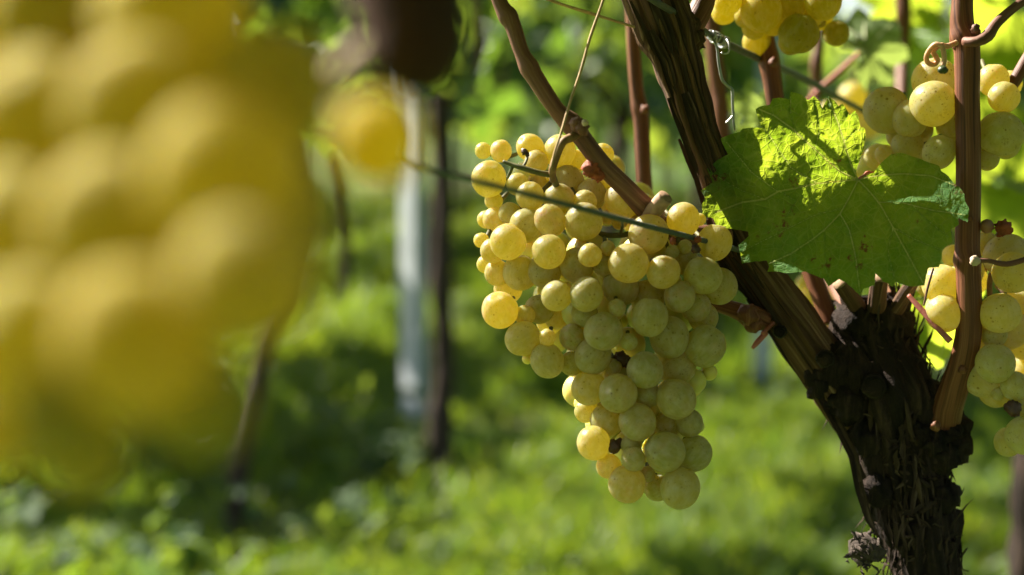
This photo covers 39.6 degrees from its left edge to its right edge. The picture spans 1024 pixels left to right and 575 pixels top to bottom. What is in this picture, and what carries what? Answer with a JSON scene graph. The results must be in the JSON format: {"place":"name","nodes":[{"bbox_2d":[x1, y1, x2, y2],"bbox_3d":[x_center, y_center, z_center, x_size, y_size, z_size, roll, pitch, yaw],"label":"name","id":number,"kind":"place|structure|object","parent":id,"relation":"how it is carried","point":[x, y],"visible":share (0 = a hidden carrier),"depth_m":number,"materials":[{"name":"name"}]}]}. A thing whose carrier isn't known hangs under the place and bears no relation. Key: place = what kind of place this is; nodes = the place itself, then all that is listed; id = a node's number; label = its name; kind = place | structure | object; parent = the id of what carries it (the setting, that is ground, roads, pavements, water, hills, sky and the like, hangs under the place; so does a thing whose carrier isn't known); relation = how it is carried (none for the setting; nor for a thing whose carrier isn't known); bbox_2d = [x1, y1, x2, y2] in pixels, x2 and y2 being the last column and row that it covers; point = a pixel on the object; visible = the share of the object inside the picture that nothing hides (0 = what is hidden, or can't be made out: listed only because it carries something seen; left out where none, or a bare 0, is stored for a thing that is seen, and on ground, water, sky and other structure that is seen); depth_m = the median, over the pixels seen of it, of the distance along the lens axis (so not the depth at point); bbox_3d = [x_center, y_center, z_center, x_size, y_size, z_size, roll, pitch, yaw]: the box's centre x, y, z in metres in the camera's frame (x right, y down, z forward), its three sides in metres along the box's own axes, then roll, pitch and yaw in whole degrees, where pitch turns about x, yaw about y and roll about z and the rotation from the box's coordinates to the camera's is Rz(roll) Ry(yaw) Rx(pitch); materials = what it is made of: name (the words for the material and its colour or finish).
{"place":"outdoors","nodes":[
{"label":"outdoors","id":0,"kind":"place"},
{"bbox_2d":[0,111,1019,574],"bbox_3d":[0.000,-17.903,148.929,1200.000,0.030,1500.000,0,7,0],"label":"ground","id":1,"kind":"structure","parent":0,"point":[683,175],"depth_m":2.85,"materials":[{"name":"plant"}]},
{"bbox_2d":[221,0,347,538],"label":"grapevine","id":2,"kind":"object","parent":1,"relation":"on","point":[240,452],"visible":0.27,"depth_m":2.39,"materials":[{"name":"plant"}]},
{"bbox_2d":[269,1,361,46],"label":"grapevine","id":3,"kind":"object","parent":1,"relation":"on","point":[297,14],"visible":0.01,"depth_m":4.67,"materials":[{"name":"plant"}]},
{"bbox_2d":[339,170,341,195],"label":"grapevine","id":4,"kind":"object","parent":1,"relation":"on","point":[340,181],"visible":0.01,"depth_m":10.07,"materials":[{"name":"plant"}]},
{"bbox_2d":[341,171,345,191],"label":"grapevine","id":5,"kind":"object","parent":1,"relation":"on","point":[343,186],"visible":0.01,"depth_m":12.63,"materials":[{"name":"plant"}]},
{"bbox_2d":[328,90,388,238],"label":"grapevine","id":6,"kind":"object","parent":1,"relation":"on","point":[329,157],"depth_m":7.55,"materials":[{"name":"plant"}]},
{"bbox_2d":[293,0,482,299],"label":"grapevine","id":7,"kind":"object","parent":1,"relation":"on","point":[308,21],"visible":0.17,"depth_m":5.04,"materials":[{"name":"plant"}]},
{"bbox_2d":[391,108,426,201],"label":"grapevine","id":8,"kind":"object","parent":1,"relation":"on","point":[393,189],"depth_m":10.68,"materials":[{"name":"plant"}]},
{"bbox_2d":[392,92,426,428],"bbox_3d":[-0.228,-0.425,3.078,0.064,1.720,0.050,7,10,42],"label":"metal post","id":9,"kind":"object","parent":1,"relation":"on","point":[411,232],"visible":0.48,"depth_m":3.12,"materials":[{"name":"metal"}]},
{"bbox_2d":[0,213,866,574],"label":"weeds","id":10,"kind":"object","parent":1,"relation":"on","point":[352,501],"visible":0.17,"depth_m":2.39,"materials":[{"name":"green plant"}]},
{"bbox_2d":[321,0,560,486],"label":"grapevine","id":11,"kind":"object","parent":1,"relation":"on","point":[500,101],"visible":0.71,"depth_m":2.75,"materials":[{"name":"plant"}]},
{"bbox_2d":[342,21,562,286],"bbox_3d":[-0.268,-0.667,5.518,0.965,1.496,0.898,2,8,19],"label":"grapevine","id":12,"kind":"object","parent":1,"relation":"on","point":[510,79],"visible":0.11,"depth_m":5.57,"materials":[{"name":"plant"}]},
{"bbox_2d":[453,133,456,181],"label":"grapevine","id":13,"kind":"object","parent":1,"relation":"on","point":[454,153],"visible":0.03,"depth_m":14.25,"materials":[{"name":"plant"}]},
{"bbox_2d":[425,85,505,223],"bbox_3d":[-0.374,-1.051,8.671,1.103,1.476,0.862,4,8,31],"label":"grapevine","id":14,"kind":"object","parent":1,"relation":"on","point":[463,187],"visible":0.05,"depth_m":8.67,"materials":[{"name":"plant"}]},
{"bbox_2d":[471,146,477,193],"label":"grapevine","id":15,"kind":"object","parent":1,"relation":"on","point":[474,161],"visible":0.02,"depth_m":11.67,"materials":[{"name":"plant"}]},
{"bbox_2d":[460,0,580,203],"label":"grapevine","id":16,"kind":"object","parent":1,"relation":"on","point":[512,199],"visible":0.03,"depth_m":9.17,"materials":[{"name":"plant"}]},
{"bbox_2d":[510,110,532,161],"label":"grapevine","id":17,"kind":"object","parent":1,"relation":"on","point":[511,159],"visible":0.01,"depth_m":12.21,"materials":[{"name":"plant"}]},
{"bbox_2d":[457,0,599,260],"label":"grapevine","id":18,"kind":"object","parent":1,"relation":"on","point":[546,24],"visible":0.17,"depth_m":6.02,"materials":[{"name":"plant"}]},
{"bbox_2d":[517,0,626,240],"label":"grapevine","id":19,"kind":"object","parent":1,"relation":"on","point":[563,55],"visible":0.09,"depth_m":6.51,"materials":[{"name":"plant"}]},
{"bbox_2d":[580,95,627,131],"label":"grapevine","id":20,"kind":"object","parent":1,"relation":"on","point":[609,104],"depth_m":10.20,"materials":[{"name":"plant"}]},
{"bbox_2d":[604,129,607,143],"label":"grapevine","id":21,"kind":"object","parent":1,"relation":"on","point":[606,138],"visible":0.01,"depth_m":13.84,"materials":[{"name":"plant"}]},
{"bbox_2d":[464,0,759,357],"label":"grapevine","id":22,"kind":"object","parent":1,"relation":"on","point":[600,66],"visible":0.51,"depth_m":3.49,"materials":[{"name":"plant"}]},
{"bbox_2d":[541,0,722,231],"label":"grapevine","id":23,"kind":"object","parent":1,"relation":"on","point":[630,158],"visible":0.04,"depth_m":7.13,"materials":[{"name":"plant"}]},
{"bbox_2d":[633,163,636,181],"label":"grapevine","id":24,"kind":"object","parent":1,"relation":"on","point":[634,178],"depth_m":10.83,"materials":[{"name":"plant"}]},
{"bbox_2d":[658,166,663,192],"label":"grapevine","id":25,"kind":"object","parent":1,"relation":"on","point":[661,180],"visible":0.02,"depth_m":11.30,"materials":[{"name":"plant"}]},
{"bbox_2d":[690,173,692,195],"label":"grapevine","id":26,"kind":"object","parent":1,"relation":"on","point":[691,182],"visible":0.02,"depth_m":11.89,"materials":[{"name":"plant"}]},
{"bbox_2d":[548,20,836,256],"bbox_3d":[0.514,-0.486,4.072,0.857,1.496,0.798,2,8,19],"label":"grapevine","id":27,"kind":"object","parent":1,"relation":"on","point":[732,31],"visible":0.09,"depth_m":4.15,"materials":[{"name":"plant"}]},
{"bbox_2d":[668,26,721,209],"bbox_3d":[0.774,-0.939,7.710,1.130,1.492,0.781,4,8,27],"label":"grapevine","id":28,"kind":"object","parent":1,"relation":"on","point":[671,182],"visible":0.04,"depth_m":7.69,"materials":[{"name":"plant"}]},
{"bbox_2d":[491,0,1023,574],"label":"grapevine","id":29,"kind":"object","parent":1,"relation":"on","point":[893,414],"visible":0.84,"depth_m":0.61,"materials":[{"name":"brown plant"}]},
{"bbox_2d":[332,0,471,103],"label":"grapevine","id":30,"kind":"object","parent":29,"relation":"attached to","point":[411,48],"visible":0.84,"depth_m":0.21,"materials":[{"name":"brown plant"}]},
{"bbox_2d":[0,0,419,494],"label":"grape bunch","id":31,"kind":"object","parent":30,"relation":"attached to","point":[169,213],"visible":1,"depth_m":0.17,"materials":[{"name":"yellow food"}]},
{"bbox_2d":[319,133,739,252],"bbox_3d":[0.009,-0.033,0.456,0.017,0.108,0.512,5,8,32],"label":"trellis wire","id":32,"kind":"object","parent":29,"relation":"attached to","point":[472,180],"visible":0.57,"depth_m":0.47,"materials":[{"name":"grey metal"}]},
{"bbox_2d":[471,132,737,509],"bbox_3d":[0.037,0.010,0.610,0.109,0.157,0.136,0,7,0],"label":"grape bunch","id":33,"kind":"object","parent":29,"relation":"hanging from","point":[643,427],"visible":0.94,"depth_m":0.56,"materials":[{"name":"food"}]},
{"bbox_2d":[711,0,848,55],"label":"grape bunch","id":34,"kind":"object","parent":29,"relation":"attached to","point":[795,26],"visible":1,"depth_m":0.62,"materials":[{"name":"yellow food"}]},
{"bbox_2d":[796,275,835,307],"bbox_3d":[0.168,0.002,0.786,0.027,0.034,0.020,-5,9,-36],"label":"grape bunch","id":35,"kind":"object","parent":29,"relation":"attached to","point":[801,284],"visible":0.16,"depth_m":0.78,"materials":[{"name":"yellow food"}]},
{"bbox_2d":[701,92,968,294],"bbox_3d":[0.130,-0.040,0.585,0.102,0.080,0.070,0,7,0],"label":"vine leaf","id":36,"kind":"object","parent":29,"relation":"attached to","point":[788,190],"visible":1,"depth_m":0.58,"materials":[{"name":"green plant"}]},
{"bbox_2d":[647,0,1023,191],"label":"trellis wire","id":37,"kind":"object","parent":29,"relation":"attached to","point":[665,7],"visible":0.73,"depth_m":0.71,"materials":[{"name":"grey metal"}]},
{"bbox_2d":[706,30,735,130],"bbox_3d":[0.090,-0.090,0.616,0.013,0.043,0.030,0,7,0],"label":"wire tie","id":38,"kind":"object","parent":37,"relation":"attached to","point":[716,41],"visible":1,"depth_m":0.60,"materials":[{"name":"metal"}]},
{"bbox_2d":[821,69,880,176],"bbox_3d":[0.252,-0.117,1.072,0.054,0.096,0.072,0,7,0],"label":"grape bunch","id":39,"kind":"object","parent":29,"relation":"attached to","point":[852,91],"visible":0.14,"depth_m":1.04,"materials":[{"name":"yellow food"}]},
{"bbox_2d":[838,0,946,50],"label":"vine leaf","id":40,"kind":"object","parent":29,"relation":"attached to","point":[883,8],"visible":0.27,"depth_m":1.14,"materials":[{"name":"plant"}]},
{"bbox_2d":[881,127,955,184],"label":"vine leaf","id":41,"kind":"object","parent":29,"relation":"attached to","point":[884,142],"depth_m":1.21,"materials":[{"name":"green plant"}]},
{"bbox_2d":[891,2,983,98],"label":"vine leaf","id":42,"kind":"object","parent":29,"relation":"attached to","point":[927,29],"visible":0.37,"depth_m":1.11,"materials":[{"name":"green plant"}]},
{"bbox_2d":[895,282,984,369],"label":"vine leaf","id":43,"kind":"object","parent":29,"relation":"attached to","point":[939,348],"visible":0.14,"depth_m":0.70,"materials":[{"name":"yellow plant"}]},
{"bbox_2d":[863,58,1023,170],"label":"grape bunch","id":44,"kind":"object","parent":29,"relation":"attached to","point":[900,120],"visible":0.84,"depth_m":0.59,"materials":[{"name":"food"}]},
{"bbox_2d":[916,219,1023,456],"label":"grape bunch","id":45,"kind":"object","parent":29,"relation":"attached to","point":[995,378],"visible":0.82,"depth_m":0.59,"materials":[{"name":"yellow food"}]},
{"bbox_2d":[934,94,1023,181],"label":"vine leaf","id":46,"kind":"object","parent":29,"relation":"attached to","point":[986,109],"visible":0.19,"depth_m":1.15,"materials":[{"name":"plant"}]},
{"bbox_2d":[952,177,1023,238],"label":"vine leaf","id":47,"kind":"object","parent":29,"relation":"attached to","point":[1000,204],"visible":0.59,"depth_m":1.20,"materials":[{"name":"plant"}]},
{"bbox_2d":[953,0,1023,70],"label":"vine leaf","id":48,"kind":"object","parent":29,"relation":"attached to","point":[1004,47],"visible":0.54,"depth_m":1.05,"materials":[{"name":"plant"}]},
{"bbox_2d":[994,157,1023,187],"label":"vine leaf","id":49,"kind":"object","parent":29,"relation":"attached to","point":[1008,171],"visible":0.11,"depth_m":1.29,"materials":[{"name":"green plant"}]},
{"bbox_2d":[753,36,777,396],"bbox_3d":[0.632,-0.370,3.526,0.043,1.500,0.022,1,7,8],"label":"metal post","id":50,"kind":"object","parent":1,"relation":"on","point":[762,349],"visible":0.17,"depth_m":3.58,"materials":[{"name":"metal"}]},
{"bbox_2d":[629,43,909,174],"bbox_3d":[0.957,-0.336,4.582,1.131,1.041,0.902,4,8,29],"label":"grapevine","id":51,"kind":"object","parent":1,"relation":"on","point":[792,61],"visible":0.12,"depth_m":4.58,"materials":[{"name":"plant"}]},
{"bbox_2d":[783,10,859,85],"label":"grapevine","id":52,"kind":"object","parent":1,"relation":"on","point":[839,14],"depth_m":9.27,"materials":[{"name":"plant"}]},
{"bbox_2d":[829,14,858,75],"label":"grapevine","id":53,"kind":"object","parent":1,"relation":"on","point":[846,18],"visible":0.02,"depth_m":10.69,"materials":[{"name":"plant"}]},
{"bbox_2d":[757,47,936,147],"bbox_3d":[1.519,-0.482,5.747,1.040,1.042,0.882,0,7,0],"label":"grapevine","id":54,"kind":"object","parent":1,"relation":"on","point":[834,52],"visible":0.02,"depth_m":5.53,"materials":[{"name":"plant"}]},
{"bbox_2d":[803,43,935,144],"bbox_3d":[1.246,-0.400,5.129,0.949,1.033,0.742,4,8,31],"label":"grapevine","id":55,"kind":"object","parent":1,"relation":"on","point":[849,53],"visible":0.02,"depth_m":5.15,"materials":[{"name":"plant"}]},
{"bbox_2d":[938,0,1023,245],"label":"grapevine","id":56,"kind":"object","parent":1,"relation":"on","point":[946,23],"visible":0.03,"depth_m":6.63,"materials":[{"name":"plant"}]},
{"bbox_2d":[940,3,1023,107],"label":"grapevine","id":57,"kind":"object","parent":1,"relation":"on","point":[1021,91],"visible":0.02,"depth_m":7.38,"materials":[{"name":"plant"}]},
{"bbox_2d":[1006,454,1023,574],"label":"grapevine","id":58,"kind":"object","parent":1,"relation":"on","point":[1015,552],"visible":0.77,"depth_m":1.13,"materials":[{"name":"brown plant"}]},
{"bbox_2d":[534,0,951,76],"label":"sky","id":59,"kind":"structure","parent":0,"point":[848,6],"materials":[{"name":"white"}]},
{"bbox_2d":[734,91,765,127],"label":"vine leaf","id":60,"kind":"object","parent":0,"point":[747,111],"visible":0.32,"depth_m":0.80,"materials":[{"name":"green plant"}]},
{"bbox_2d":[807,6,908,99],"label":"vine leaf","id":61,"kind":"object","parent":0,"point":[880,46],"visible":0.91,"depth_m":0.86,"materials":[{"name":"green plant"}]}
]}

